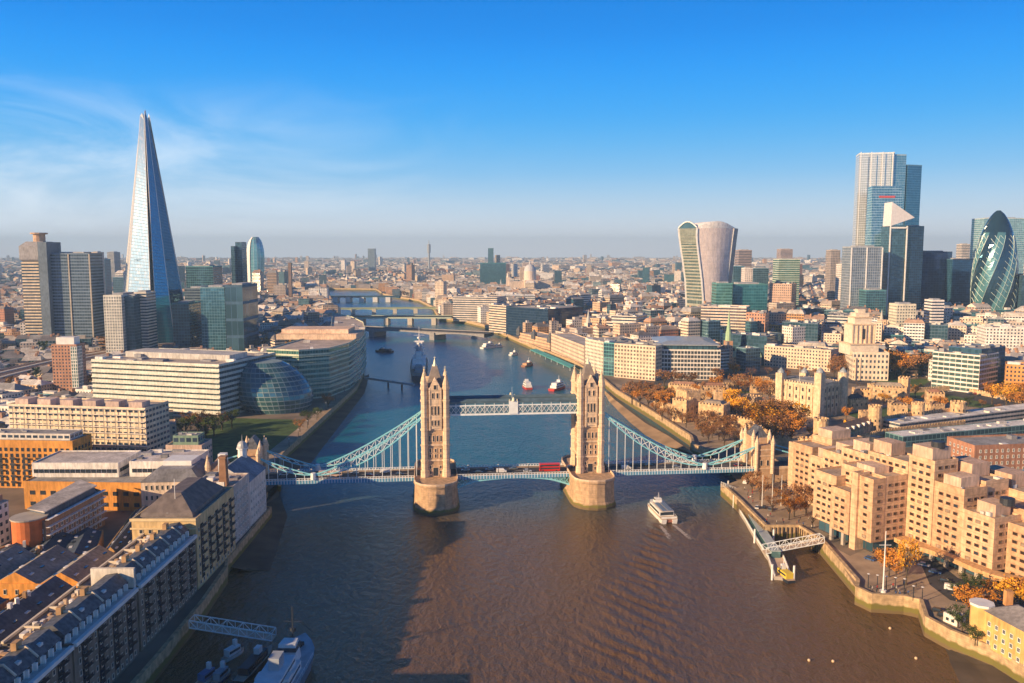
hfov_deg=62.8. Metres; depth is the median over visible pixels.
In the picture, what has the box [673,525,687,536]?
wake foam
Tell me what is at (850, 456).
window
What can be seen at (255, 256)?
sail shaped tower
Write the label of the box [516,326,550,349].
office block
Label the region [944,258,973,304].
tower block
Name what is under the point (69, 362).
brick tower block
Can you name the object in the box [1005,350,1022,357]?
city building
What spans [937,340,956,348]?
city building
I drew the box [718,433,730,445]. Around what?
bare tree
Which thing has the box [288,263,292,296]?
power station chimney
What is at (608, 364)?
office block
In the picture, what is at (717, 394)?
castle tower
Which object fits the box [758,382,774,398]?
autumn tree
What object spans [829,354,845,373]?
autumn tree
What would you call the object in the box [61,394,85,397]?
office block
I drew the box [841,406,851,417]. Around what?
autumn tree
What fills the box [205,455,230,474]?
gabled turret house
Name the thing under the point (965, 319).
city building
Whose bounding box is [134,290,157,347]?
tower block
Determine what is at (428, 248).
telecom tower
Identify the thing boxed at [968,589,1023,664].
yellow brick terrace
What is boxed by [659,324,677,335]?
city building
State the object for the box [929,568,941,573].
parked car
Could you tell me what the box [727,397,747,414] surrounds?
autumn tree
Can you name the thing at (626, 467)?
van
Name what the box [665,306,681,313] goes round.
city building
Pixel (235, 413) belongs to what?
evergreen tree
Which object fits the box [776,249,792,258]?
tower block
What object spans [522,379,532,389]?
river boat
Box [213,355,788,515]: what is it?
suspension bridge
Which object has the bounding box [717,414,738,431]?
autumn tree
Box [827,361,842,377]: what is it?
autumn tree
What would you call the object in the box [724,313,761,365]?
spired church
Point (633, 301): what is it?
city building
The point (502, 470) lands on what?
van
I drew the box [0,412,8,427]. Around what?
city building
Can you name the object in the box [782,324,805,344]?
city building
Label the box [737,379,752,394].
autumn tree
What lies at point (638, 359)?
office block
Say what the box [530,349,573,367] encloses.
quay canopy
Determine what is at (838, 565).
river wall
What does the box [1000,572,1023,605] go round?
autumn tree
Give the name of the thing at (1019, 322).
city building
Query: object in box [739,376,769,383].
visitor pavilion
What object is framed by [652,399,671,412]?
castle wall
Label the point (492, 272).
tower block
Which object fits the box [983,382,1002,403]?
autumn tree
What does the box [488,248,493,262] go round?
tower block
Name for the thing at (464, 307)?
office block
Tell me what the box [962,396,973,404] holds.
evergreen tree
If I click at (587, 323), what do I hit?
church steeple
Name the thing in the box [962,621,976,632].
evergreen tree
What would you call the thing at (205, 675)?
launch
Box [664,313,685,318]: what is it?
office block
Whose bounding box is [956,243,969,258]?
tower block
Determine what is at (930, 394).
castle block
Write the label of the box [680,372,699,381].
autumn tree
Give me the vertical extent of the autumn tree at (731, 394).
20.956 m
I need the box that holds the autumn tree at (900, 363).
[889,356,916,376]
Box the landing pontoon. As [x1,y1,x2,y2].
[727,481,794,580]
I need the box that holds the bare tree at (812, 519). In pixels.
[805,507,816,527]
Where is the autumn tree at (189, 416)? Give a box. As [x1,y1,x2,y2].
[180,412,197,429]
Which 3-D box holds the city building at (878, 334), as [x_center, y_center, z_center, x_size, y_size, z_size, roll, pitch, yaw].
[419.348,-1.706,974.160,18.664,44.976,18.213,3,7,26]
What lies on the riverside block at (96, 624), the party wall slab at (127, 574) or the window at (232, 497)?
the party wall slab at (127, 574)
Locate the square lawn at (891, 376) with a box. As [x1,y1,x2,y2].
[868,372,906,380]
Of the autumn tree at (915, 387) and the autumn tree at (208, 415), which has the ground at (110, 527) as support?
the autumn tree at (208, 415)
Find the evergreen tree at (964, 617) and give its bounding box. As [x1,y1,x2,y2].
[955,614,969,631]
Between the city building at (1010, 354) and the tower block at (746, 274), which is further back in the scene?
the tower block at (746, 274)
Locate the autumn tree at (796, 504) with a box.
[779,494,806,516]
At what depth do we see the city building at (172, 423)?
545.30 m
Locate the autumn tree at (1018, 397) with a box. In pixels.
[1003,391,1023,403]
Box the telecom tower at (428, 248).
[427,242,430,268]
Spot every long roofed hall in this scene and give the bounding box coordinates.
[883,403,1023,428]
[885,418,1023,446]
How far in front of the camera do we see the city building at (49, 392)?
712.19 m
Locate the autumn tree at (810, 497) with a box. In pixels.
[793,493,812,514]
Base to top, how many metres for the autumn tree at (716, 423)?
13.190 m
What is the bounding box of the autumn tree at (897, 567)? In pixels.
[890,563,903,576]
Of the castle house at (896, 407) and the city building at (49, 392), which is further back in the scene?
the city building at (49, 392)
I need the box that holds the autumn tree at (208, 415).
[197,409,214,429]
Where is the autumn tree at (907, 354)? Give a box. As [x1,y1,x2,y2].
[896,350,923,368]
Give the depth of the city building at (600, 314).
1234.70 m
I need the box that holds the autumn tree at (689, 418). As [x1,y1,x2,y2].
[679,412,692,427]
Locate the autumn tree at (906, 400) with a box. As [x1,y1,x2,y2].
[896,396,914,403]
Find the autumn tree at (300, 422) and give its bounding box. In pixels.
[292,418,305,428]
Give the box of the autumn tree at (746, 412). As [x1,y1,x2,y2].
[738,397,780,424]
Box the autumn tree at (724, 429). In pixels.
[717,421,734,438]
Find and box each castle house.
[668,381,699,393]
[698,382,727,399]
[722,380,736,389]
[749,383,764,392]
[847,393,868,411]
[852,386,871,398]
[858,410,867,417]
[887,400,907,415]
[925,401,944,410]
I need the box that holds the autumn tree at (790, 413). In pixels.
[771,409,801,437]
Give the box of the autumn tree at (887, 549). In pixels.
[872,547,894,565]
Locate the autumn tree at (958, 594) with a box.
[951,586,989,614]
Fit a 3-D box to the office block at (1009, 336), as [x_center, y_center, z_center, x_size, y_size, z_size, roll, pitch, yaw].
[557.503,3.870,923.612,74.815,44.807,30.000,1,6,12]
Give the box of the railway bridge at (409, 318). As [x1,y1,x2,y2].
[348,315,452,324]
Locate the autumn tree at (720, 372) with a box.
[710,367,723,376]
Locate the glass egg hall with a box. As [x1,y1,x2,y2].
[239,359,312,414]
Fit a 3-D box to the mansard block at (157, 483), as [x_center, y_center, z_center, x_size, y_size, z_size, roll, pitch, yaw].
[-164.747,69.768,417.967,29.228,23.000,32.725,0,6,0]
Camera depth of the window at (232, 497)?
348.40 m
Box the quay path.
[615,383,738,449]
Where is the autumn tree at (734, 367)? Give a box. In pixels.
[727,363,741,373]
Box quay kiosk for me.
[943,610,965,626]
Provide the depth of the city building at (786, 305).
1279.24 m
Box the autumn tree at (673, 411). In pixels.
[667,406,681,419]
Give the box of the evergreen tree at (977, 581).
[957,570,986,587]
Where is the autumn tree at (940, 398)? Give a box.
[932,395,948,403]
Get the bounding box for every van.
[380,468,389,472]
[496,468,506,472]
[621,465,630,469]
[944,582,956,589]
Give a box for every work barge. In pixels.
[233,644,271,682]
[375,347,393,352]
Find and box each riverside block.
[0,629,73,682]
[1,573,138,682]
[76,522,197,651]
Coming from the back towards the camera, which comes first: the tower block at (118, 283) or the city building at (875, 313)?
the tower block at (118, 283)
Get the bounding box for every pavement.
[726,479,828,536]
[830,545,1017,651]
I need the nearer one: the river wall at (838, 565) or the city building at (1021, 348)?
the river wall at (838, 565)
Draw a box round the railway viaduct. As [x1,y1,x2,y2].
[0,342,172,382]
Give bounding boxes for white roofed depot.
[23,449,209,510]
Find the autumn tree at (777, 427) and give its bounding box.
[755,411,793,437]
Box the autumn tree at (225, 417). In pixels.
[214,410,228,429]
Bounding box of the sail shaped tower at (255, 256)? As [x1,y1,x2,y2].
[247,237,264,282]
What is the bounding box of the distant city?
[0,254,1023,418]
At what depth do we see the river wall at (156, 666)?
278.61 m
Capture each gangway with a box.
[189,614,275,641]
[762,533,824,553]
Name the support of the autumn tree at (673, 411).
on the quay path
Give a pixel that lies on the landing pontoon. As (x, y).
(775, 558)
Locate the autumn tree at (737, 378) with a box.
[728,373,749,390]
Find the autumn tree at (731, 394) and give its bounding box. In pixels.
[723,388,742,411]
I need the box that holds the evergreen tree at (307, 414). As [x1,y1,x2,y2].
[299,410,316,424]
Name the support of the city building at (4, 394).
on the ground at (110, 527)
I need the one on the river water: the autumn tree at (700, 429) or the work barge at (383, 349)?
the work barge at (383, 349)
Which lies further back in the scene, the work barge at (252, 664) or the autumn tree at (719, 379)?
the autumn tree at (719, 379)
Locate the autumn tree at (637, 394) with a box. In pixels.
[630,388,648,406]
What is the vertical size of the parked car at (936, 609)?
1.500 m
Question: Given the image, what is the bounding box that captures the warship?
[410,337,427,381]
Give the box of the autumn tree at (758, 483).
[751,475,771,499]
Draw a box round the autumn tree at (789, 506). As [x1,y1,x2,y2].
[777,497,802,519]
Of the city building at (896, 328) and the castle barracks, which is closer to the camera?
the castle barracks
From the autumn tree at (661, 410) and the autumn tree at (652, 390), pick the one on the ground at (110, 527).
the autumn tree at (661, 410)
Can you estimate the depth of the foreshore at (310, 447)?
598.83 m
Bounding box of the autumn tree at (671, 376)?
[665,368,678,381]
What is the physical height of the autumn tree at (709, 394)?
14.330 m
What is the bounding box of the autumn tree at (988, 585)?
[982,578,996,593]
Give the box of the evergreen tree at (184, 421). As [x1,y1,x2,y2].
[176,414,198,431]
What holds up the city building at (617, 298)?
on the ground at (110, 527)
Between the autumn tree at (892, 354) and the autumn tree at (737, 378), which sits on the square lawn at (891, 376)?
the autumn tree at (892, 354)
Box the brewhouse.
[203,441,266,542]
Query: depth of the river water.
338.16 m
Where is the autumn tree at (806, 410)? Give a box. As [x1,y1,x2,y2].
[780,399,811,415]
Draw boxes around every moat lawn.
[643,386,749,401]
[871,379,1013,407]
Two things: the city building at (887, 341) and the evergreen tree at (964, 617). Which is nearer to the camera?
the evergreen tree at (964, 617)
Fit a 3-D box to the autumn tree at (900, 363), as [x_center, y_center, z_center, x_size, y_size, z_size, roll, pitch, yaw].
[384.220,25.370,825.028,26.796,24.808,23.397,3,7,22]
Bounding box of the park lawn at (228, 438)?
[206,418,301,461]
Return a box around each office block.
[12,392,52,398]
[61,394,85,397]
[453,294,505,321]
[489,303,526,333]
[497,294,534,300]
[506,304,582,335]
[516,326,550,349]
[551,333,585,364]
[582,316,611,325]
[583,310,601,315]
[585,336,639,373]
[603,339,631,375]
[606,312,646,329]
[614,339,663,380]
[641,308,663,316]
[651,336,720,379]
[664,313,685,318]
[700,318,720,341]
[701,304,749,331]
[720,325,726,332]
[722,331,777,365]
[736,346,760,371]
[746,310,768,332]
[758,331,780,343]
[764,343,838,371]
[769,281,796,308]
[769,323,781,337]
[781,319,801,343]
[797,306,825,314]
[800,320,819,340]
[824,308,838,318]
[825,311,850,327]
[827,290,834,299]
[843,309,854,312]
[883,332,904,341]
[896,348,920,375]
[911,341,933,346]
[920,348,935,374]
[923,338,955,341]
[925,322,947,339]
[931,348,998,392]
[948,343,1005,385]
[952,311,971,318]
[953,302,969,306]
[953,307,965,310]
[964,322,980,325]
[976,323,1023,349]
[986,316,1003,323]
[996,307,1014,313]
[1004,361,1023,392]
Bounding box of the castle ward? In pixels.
[700,389,978,438]
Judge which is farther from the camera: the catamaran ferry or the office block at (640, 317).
the office block at (640, 317)
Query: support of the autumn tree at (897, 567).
on the pavement at (859, 565)
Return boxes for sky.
[0,0,1023,257]
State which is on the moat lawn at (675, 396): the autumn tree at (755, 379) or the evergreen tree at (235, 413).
the autumn tree at (755, 379)
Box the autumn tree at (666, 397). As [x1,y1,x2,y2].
[654,390,675,409]
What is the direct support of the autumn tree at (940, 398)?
on the castle ward
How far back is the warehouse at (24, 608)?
258.75 m
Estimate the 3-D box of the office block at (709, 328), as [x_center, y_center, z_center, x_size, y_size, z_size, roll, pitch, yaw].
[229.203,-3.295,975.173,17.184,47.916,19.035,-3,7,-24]
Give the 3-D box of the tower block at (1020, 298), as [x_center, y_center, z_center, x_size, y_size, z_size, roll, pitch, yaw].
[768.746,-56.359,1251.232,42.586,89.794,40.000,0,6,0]
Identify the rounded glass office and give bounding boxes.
[266,313,366,398]
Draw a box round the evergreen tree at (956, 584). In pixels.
[948,581,964,597]
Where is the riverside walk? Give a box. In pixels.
[269,384,355,463]
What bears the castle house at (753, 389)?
on the moat lawn at (675, 396)
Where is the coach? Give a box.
[318,470,341,477]
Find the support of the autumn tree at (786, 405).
on the castle ward
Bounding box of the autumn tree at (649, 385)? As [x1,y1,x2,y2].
[644,382,661,392]
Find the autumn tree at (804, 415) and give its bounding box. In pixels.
[778,406,809,438]
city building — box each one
[0,304,14,324]
[0,380,34,393]
[0,390,23,398]
[0,400,14,411]
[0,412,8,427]
[0,421,4,427]
[0,494,10,545]
[11,377,53,391]
[20,321,25,334]
[22,394,45,396]
[29,333,61,340]
[39,390,57,393]
[48,388,77,396]
[75,385,92,392]
[169,419,176,441]
[569,326,592,333]
[592,301,609,311]
[592,313,609,315]
[593,324,610,337]
[602,304,622,312]
[602,329,612,336]
[603,294,623,303]
[610,309,622,315]
[613,322,645,336]
[615,333,629,337]
[622,307,642,313]
[623,302,642,310]
[625,300,641,305]
[629,329,652,340]
[641,323,659,336]
[643,304,662,308]
[644,316,666,324]
[655,301,672,313]
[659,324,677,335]
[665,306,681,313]
[666,316,683,324]
[669,311,691,316]
[681,306,700,319]
[681,316,699,335]
[720,330,722,344]
[768,302,793,310]
[769,307,787,312]
[769,311,786,321]
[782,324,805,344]
[786,309,805,320]
[797,340,828,346]
[804,314,824,328]
[811,312,824,314]
[812,319,822,339]
[820,299,839,309]
[821,330,841,343]
[822,325,843,354]
[840,305,871,311]
[867,309,883,318]
[870,315,877,320]
[872,321,882,341]
[877,319,886,341]
[879,343,887,349]
[884,324,903,333]
[884,338,905,348]
[889,337,907,349]
[896,346,916,357]
[903,318,924,342]
[914,343,937,348]
[916,309,923,317]
[918,344,938,349]
[922,358,932,376]
[929,339,942,343]
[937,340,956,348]
[943,343,959,348]
[946,319,966,341]
[950,304,965,307]
[953,316,982,322]
[960,307,973,311]
[964,332,976,342]
[966,325,976,333]
[967,302,990,310]
[976,312,996,317]
[981,311,1000,316]
[1002,311,1023,322]
[1003,356,1023,383]
[1005,348,1023,355]
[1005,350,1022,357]
[1008,320,1023,325]
[1014,306,1023,311]
[1015,344,1023,352]
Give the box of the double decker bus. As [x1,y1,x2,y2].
[539,462,559,471]
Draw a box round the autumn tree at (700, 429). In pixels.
[695,423,709,436]
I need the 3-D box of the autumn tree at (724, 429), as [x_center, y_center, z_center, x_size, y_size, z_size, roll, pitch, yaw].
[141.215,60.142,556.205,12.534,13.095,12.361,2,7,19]
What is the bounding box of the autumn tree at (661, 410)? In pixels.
[656,408,667,416]
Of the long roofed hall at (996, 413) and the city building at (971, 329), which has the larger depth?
the city building at (971, 329)
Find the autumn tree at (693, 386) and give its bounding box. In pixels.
[690,382,703,388]
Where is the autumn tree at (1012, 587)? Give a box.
[992,576,1023,604]
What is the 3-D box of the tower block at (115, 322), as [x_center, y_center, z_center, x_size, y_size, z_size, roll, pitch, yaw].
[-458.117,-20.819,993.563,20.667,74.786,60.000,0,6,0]
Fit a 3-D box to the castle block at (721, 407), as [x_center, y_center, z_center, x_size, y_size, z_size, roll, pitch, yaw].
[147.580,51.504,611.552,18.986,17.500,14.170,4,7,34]
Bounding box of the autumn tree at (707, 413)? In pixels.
[697,410,716,421]
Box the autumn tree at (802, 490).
[792,483,811,495]
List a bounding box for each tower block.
[51,336,86,390]
[91,251,105,294]
[103,292,133,353]
[104,258,111,294]
[107,251,120,281]
[113,276,124,292]
[124,294,141,350]
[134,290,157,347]
[172,300,201,347]
[184,286,203,300]
[186,265,222,287]
[200,284,228,349]
[225,282,258,350]
[231,246,237,282]
[235,242,247,282]
[368,249,375,271]
[480,263,505,283]
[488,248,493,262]
[495,255,499,262]
[711,281,732,304]
[732,265,744,282]
[732,282,767,310]
[735,249,751,267]
[741,267,752,281]
[752,267,768,302]
[772,258,799,304]
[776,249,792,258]
[824,249,839,297]
[835,263,841,299]
[840,245,882,308]
[858,288,886,319]
[888,302,915,325]
[904,225,923,309]
[920,251,951,306]
[923,298,944,333]
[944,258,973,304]
[944,305,952,321]
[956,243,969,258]
[970,217,1023,272]
[1015,273,1023,308]
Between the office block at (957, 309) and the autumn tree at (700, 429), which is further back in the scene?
the office block at (957, 309)
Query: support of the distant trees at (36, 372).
on the ground at (110, 527)
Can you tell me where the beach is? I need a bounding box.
[605,392,693,453]
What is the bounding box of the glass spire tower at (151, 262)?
[123,110,183,343]
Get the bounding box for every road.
[642,374,873,384]
[922,381,1020,405]
[922,560,1023,606]
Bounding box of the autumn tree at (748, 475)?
[742,469,763,491]
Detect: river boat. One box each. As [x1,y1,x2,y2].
[480,341,495,348]
[508,348,517,355]
[521,358,532,366]
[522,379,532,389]
[548,379,564,390]
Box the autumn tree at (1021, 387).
[1008,382,1023,403]
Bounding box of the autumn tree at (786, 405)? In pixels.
[754,397,791,431]
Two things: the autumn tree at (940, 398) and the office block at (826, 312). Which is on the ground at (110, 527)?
the office block at (826, 312)
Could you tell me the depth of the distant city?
2299.03 m
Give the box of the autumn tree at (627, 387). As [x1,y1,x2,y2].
[620,383,644,404]
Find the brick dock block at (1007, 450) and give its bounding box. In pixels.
[947,434,1023,469]
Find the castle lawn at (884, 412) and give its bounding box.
[847,407,909,418]
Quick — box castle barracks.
[768,375,798,394]
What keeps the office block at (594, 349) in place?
on the ground at (110, 527)
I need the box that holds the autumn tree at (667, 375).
[655,369,673,385]
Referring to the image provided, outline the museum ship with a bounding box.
[254,606,314,682]
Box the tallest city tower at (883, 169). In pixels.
[852,152,921,245]
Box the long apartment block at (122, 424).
[6,396,169,451]
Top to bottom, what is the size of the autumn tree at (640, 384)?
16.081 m
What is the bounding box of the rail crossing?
[331,296,400,301]
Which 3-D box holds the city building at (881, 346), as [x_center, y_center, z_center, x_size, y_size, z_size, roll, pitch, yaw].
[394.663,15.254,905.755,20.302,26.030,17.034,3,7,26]
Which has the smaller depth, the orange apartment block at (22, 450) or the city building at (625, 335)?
the orange apartment block at (22, 450)
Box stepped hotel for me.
[787,426,1023,586]
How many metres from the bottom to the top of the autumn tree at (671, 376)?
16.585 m
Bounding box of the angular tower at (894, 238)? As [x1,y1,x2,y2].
[880,202,914,316]
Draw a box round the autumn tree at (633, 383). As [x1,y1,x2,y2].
[626,379,641,390]
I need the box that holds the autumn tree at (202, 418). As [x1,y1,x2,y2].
[189,413,207,431]
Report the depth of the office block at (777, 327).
1058.37 m
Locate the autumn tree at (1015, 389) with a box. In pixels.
[990,380,1020,404]
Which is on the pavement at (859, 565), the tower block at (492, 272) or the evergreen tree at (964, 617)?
the evergreen tree at (964, 617)
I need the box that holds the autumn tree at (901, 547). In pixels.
[895,535,922,584]
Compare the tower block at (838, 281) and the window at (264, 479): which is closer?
the window at (264, 479)
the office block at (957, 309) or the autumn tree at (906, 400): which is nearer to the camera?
the autumn tree at (906, 400)
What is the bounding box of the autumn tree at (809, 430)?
[805,426,812,434]
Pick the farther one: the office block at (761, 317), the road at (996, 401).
the office block at (761, 317)
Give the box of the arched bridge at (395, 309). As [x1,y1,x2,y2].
[341,307,435,313]
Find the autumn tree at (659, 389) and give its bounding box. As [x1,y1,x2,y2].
[653,385,671,392]
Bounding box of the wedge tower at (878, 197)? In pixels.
[865,186,902,246]
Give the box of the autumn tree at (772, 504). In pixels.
[764,494,779,511]
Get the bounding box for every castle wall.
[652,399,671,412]
[724,399,770,422]
[727,414,811,449]
[859,420,965,437]
[881,411,911,430]
[910,386,1023,401]
[925,408,949,414]
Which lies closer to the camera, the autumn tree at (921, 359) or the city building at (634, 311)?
the autumn tree at (921, 359)
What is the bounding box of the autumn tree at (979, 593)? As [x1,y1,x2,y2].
[959,583,1002,602]
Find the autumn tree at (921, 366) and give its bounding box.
[919,352,932,375]
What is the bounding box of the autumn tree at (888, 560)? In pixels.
[874,547,900,576]
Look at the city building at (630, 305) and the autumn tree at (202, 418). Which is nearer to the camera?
the autumn tree at (202, 418)
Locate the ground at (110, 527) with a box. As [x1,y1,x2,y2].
[0,289,1003,682]
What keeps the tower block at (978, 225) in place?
on the ground at (110, 527)
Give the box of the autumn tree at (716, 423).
[703,419,718,437]
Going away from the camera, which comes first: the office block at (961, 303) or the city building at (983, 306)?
the city building at (983, 306)
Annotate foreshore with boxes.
[231,485,286,571]
[282,374,368,470]
[945,648,1018,682]
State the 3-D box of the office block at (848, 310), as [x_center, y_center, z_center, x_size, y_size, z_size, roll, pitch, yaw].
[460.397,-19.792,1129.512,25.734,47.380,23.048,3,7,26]
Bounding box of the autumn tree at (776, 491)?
[771,483,792,503]
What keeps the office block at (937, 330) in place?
on the ground at (110, 527)
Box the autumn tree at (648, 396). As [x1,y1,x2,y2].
[640,391,654,406]
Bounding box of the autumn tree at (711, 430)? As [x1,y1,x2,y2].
[699,425,717,442]
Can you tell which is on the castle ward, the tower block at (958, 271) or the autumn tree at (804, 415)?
the autumn tree at (804, 415)
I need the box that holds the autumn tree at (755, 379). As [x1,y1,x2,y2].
[748,375,761,383]
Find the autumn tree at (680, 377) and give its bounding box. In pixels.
[672,372,685,380]
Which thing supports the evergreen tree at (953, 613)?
on the pavement at (859, 565)
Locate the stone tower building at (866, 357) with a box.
[837,309,888,380]
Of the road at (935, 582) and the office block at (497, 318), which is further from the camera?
the office block at (497, 318)
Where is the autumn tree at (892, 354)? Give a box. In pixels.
[884,348,910,377]
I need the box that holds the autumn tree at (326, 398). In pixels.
[321,392,333,404]
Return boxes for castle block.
[676,386,700,417]
[698,399,729,426]
[742,394,762,401]
[924,388,944,403]
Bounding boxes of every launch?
[195,661,216,682]
[210,660,229,682]
[221,638,243,662]
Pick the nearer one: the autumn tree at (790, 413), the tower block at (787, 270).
the autumn tree at (790, 413)
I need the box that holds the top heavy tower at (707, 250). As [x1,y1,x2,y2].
[678,221,737,306]
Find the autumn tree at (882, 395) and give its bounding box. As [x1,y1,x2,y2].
[878,393,889,401]
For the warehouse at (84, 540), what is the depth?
342.37 m
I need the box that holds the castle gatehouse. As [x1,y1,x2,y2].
[672,396,693,422]
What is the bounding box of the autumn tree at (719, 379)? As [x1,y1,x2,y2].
[708,374,723,382]
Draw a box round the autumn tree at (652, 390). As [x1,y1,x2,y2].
[648,389,665,405]
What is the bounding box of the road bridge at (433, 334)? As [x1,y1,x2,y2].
[365,326,493,339]
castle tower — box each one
[712,389,722,399]
[813,416,828,433]
[868,404,882,430]
[898,376,910,397]
[911,401,924,415]
[950,400,965,412]
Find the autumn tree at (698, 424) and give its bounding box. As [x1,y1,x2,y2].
[693,418,711,435]
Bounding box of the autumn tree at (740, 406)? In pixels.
[732,398,751,417]
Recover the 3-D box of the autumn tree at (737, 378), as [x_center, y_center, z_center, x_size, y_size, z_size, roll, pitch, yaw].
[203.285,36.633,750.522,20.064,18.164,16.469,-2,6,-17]
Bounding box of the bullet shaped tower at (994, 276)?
[970,210,1018,311]
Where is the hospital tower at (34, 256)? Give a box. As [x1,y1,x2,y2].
[19,233,60,334]
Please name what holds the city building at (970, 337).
on the ground at (110, 527)
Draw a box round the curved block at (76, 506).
[9,479,107,546]
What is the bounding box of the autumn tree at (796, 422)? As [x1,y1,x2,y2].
[779,413,807,436]
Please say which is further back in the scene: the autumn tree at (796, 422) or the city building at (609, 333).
the city building at (609, 333)
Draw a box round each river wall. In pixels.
[130,567,227,682]
[225,506,271,573]
[278,373,363,491]
[329,288,460,322]
[461,320,605,379]
[604,380,709,460]
[720,483,822,552]
[820,539,858,595]
[854,579,928,634]
[924,616,1023,682]
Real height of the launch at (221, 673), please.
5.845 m
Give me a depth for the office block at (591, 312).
1282.19 m
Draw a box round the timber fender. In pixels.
[736,500,819,554]
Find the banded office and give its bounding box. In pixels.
[90,348,275,417]
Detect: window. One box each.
[0,447,19,485]
[128,597,136,655]
[177,542,196,603]
[223,497,234,554]
[253,479,265,522]
[794,450,1005,553]
[949,442,1023,468]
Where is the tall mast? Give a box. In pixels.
[880,533,886,592]
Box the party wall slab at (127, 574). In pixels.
[90,567,135,587]
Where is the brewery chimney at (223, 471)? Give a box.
[218,455,228,485]
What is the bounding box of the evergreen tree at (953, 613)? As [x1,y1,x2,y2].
[945,603,969,627]
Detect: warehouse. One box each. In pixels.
[0,527,103,553]
[0,544,114,601]
[0,576,72,645]
[0,597,9,610]
[106,505,146,553]
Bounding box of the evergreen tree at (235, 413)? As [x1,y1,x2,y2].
[222,408,240,427]
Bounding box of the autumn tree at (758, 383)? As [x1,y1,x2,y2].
[754,378,772,395]
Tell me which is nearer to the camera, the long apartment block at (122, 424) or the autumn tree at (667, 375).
the long apartment block at (122, 424)
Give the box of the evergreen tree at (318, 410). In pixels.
[313,408,322,414]
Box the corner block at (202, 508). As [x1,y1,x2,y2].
[129,477,235,588]
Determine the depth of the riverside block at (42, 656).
212.57 m
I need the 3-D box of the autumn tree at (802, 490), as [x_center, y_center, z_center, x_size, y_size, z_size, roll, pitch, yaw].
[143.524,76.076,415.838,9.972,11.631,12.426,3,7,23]
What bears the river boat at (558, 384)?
on the river water
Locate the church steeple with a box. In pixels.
[584,309,591,326]
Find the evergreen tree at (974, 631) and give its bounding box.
[966,626,984,645]
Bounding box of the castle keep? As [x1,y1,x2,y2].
[775,367,848,418]
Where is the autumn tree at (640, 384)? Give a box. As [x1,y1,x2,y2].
[635,380,649,397]
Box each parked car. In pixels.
[864,555,875,560]
[918,561,929,566]
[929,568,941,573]
[931,606,944,611]
[939,577,951,582]
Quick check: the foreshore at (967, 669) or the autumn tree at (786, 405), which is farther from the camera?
the autumn tree at (786, 405)
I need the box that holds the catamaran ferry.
[647,493,677,523]
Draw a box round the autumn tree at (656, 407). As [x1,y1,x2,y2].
[649,402,661,409]
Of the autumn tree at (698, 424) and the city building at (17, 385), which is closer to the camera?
the autumn tree at (698, 424)
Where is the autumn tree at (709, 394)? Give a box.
[705,387,717,397]
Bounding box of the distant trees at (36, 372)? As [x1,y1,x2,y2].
[3,276,954,382]
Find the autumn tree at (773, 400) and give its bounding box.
[765,397,794,413]
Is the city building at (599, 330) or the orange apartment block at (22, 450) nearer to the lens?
the orange apartment block at (22, 450)
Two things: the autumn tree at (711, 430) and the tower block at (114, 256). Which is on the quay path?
the autumn tree at (711, 430)
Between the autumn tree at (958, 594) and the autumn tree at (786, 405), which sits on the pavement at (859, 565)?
the autumn tree at (958, 594)
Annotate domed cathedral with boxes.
[506,261,551,288]
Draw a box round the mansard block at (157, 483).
[140,455,212,506]
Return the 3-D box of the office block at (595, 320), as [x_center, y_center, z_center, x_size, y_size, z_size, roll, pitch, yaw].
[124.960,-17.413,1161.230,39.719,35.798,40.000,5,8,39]
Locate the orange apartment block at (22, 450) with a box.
[0,428,91,487]
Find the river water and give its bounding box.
[155,290,959,682]
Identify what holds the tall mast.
on the pavement at (859, 565)
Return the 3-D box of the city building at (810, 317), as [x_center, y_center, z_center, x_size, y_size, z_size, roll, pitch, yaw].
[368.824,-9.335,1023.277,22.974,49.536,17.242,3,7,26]
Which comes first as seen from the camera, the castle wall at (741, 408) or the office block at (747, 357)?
the castle wall at (741, 408)
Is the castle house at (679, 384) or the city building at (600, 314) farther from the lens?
the city building at (600, 314)
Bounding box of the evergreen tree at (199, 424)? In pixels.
[194,418,218,438]
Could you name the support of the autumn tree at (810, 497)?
on the pavement at (778, 513)
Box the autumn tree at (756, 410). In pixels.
[747,402,782,429]
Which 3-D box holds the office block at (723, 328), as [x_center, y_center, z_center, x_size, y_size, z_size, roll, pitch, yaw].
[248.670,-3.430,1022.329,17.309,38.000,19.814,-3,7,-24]
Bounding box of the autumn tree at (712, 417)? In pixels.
[709,413,722,429]
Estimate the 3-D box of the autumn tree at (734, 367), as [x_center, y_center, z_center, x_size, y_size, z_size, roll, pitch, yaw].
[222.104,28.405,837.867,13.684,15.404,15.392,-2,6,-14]
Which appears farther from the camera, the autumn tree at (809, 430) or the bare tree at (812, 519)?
the autumn tree at (809, 430)
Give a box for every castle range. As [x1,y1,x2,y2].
[810,416,871,438]
[871,382,906,402]
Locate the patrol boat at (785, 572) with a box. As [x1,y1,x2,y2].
[777,561,795,583]
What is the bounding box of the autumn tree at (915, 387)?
[910,383,923,397]
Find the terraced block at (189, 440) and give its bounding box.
[166,432,212,461]
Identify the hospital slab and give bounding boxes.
[50,252,104,337]
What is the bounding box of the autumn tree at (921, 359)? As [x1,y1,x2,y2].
[905,351,931,378]
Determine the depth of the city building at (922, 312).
1070.34 m
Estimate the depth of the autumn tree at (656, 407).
648.28 m
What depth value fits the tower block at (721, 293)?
1080.19 m
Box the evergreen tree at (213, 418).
[203,414,224,435]
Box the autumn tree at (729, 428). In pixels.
[728,427,740,443]
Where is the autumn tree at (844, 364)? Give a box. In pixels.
[835,359,848,369]
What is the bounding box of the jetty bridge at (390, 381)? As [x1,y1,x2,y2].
[364,377,414,389]

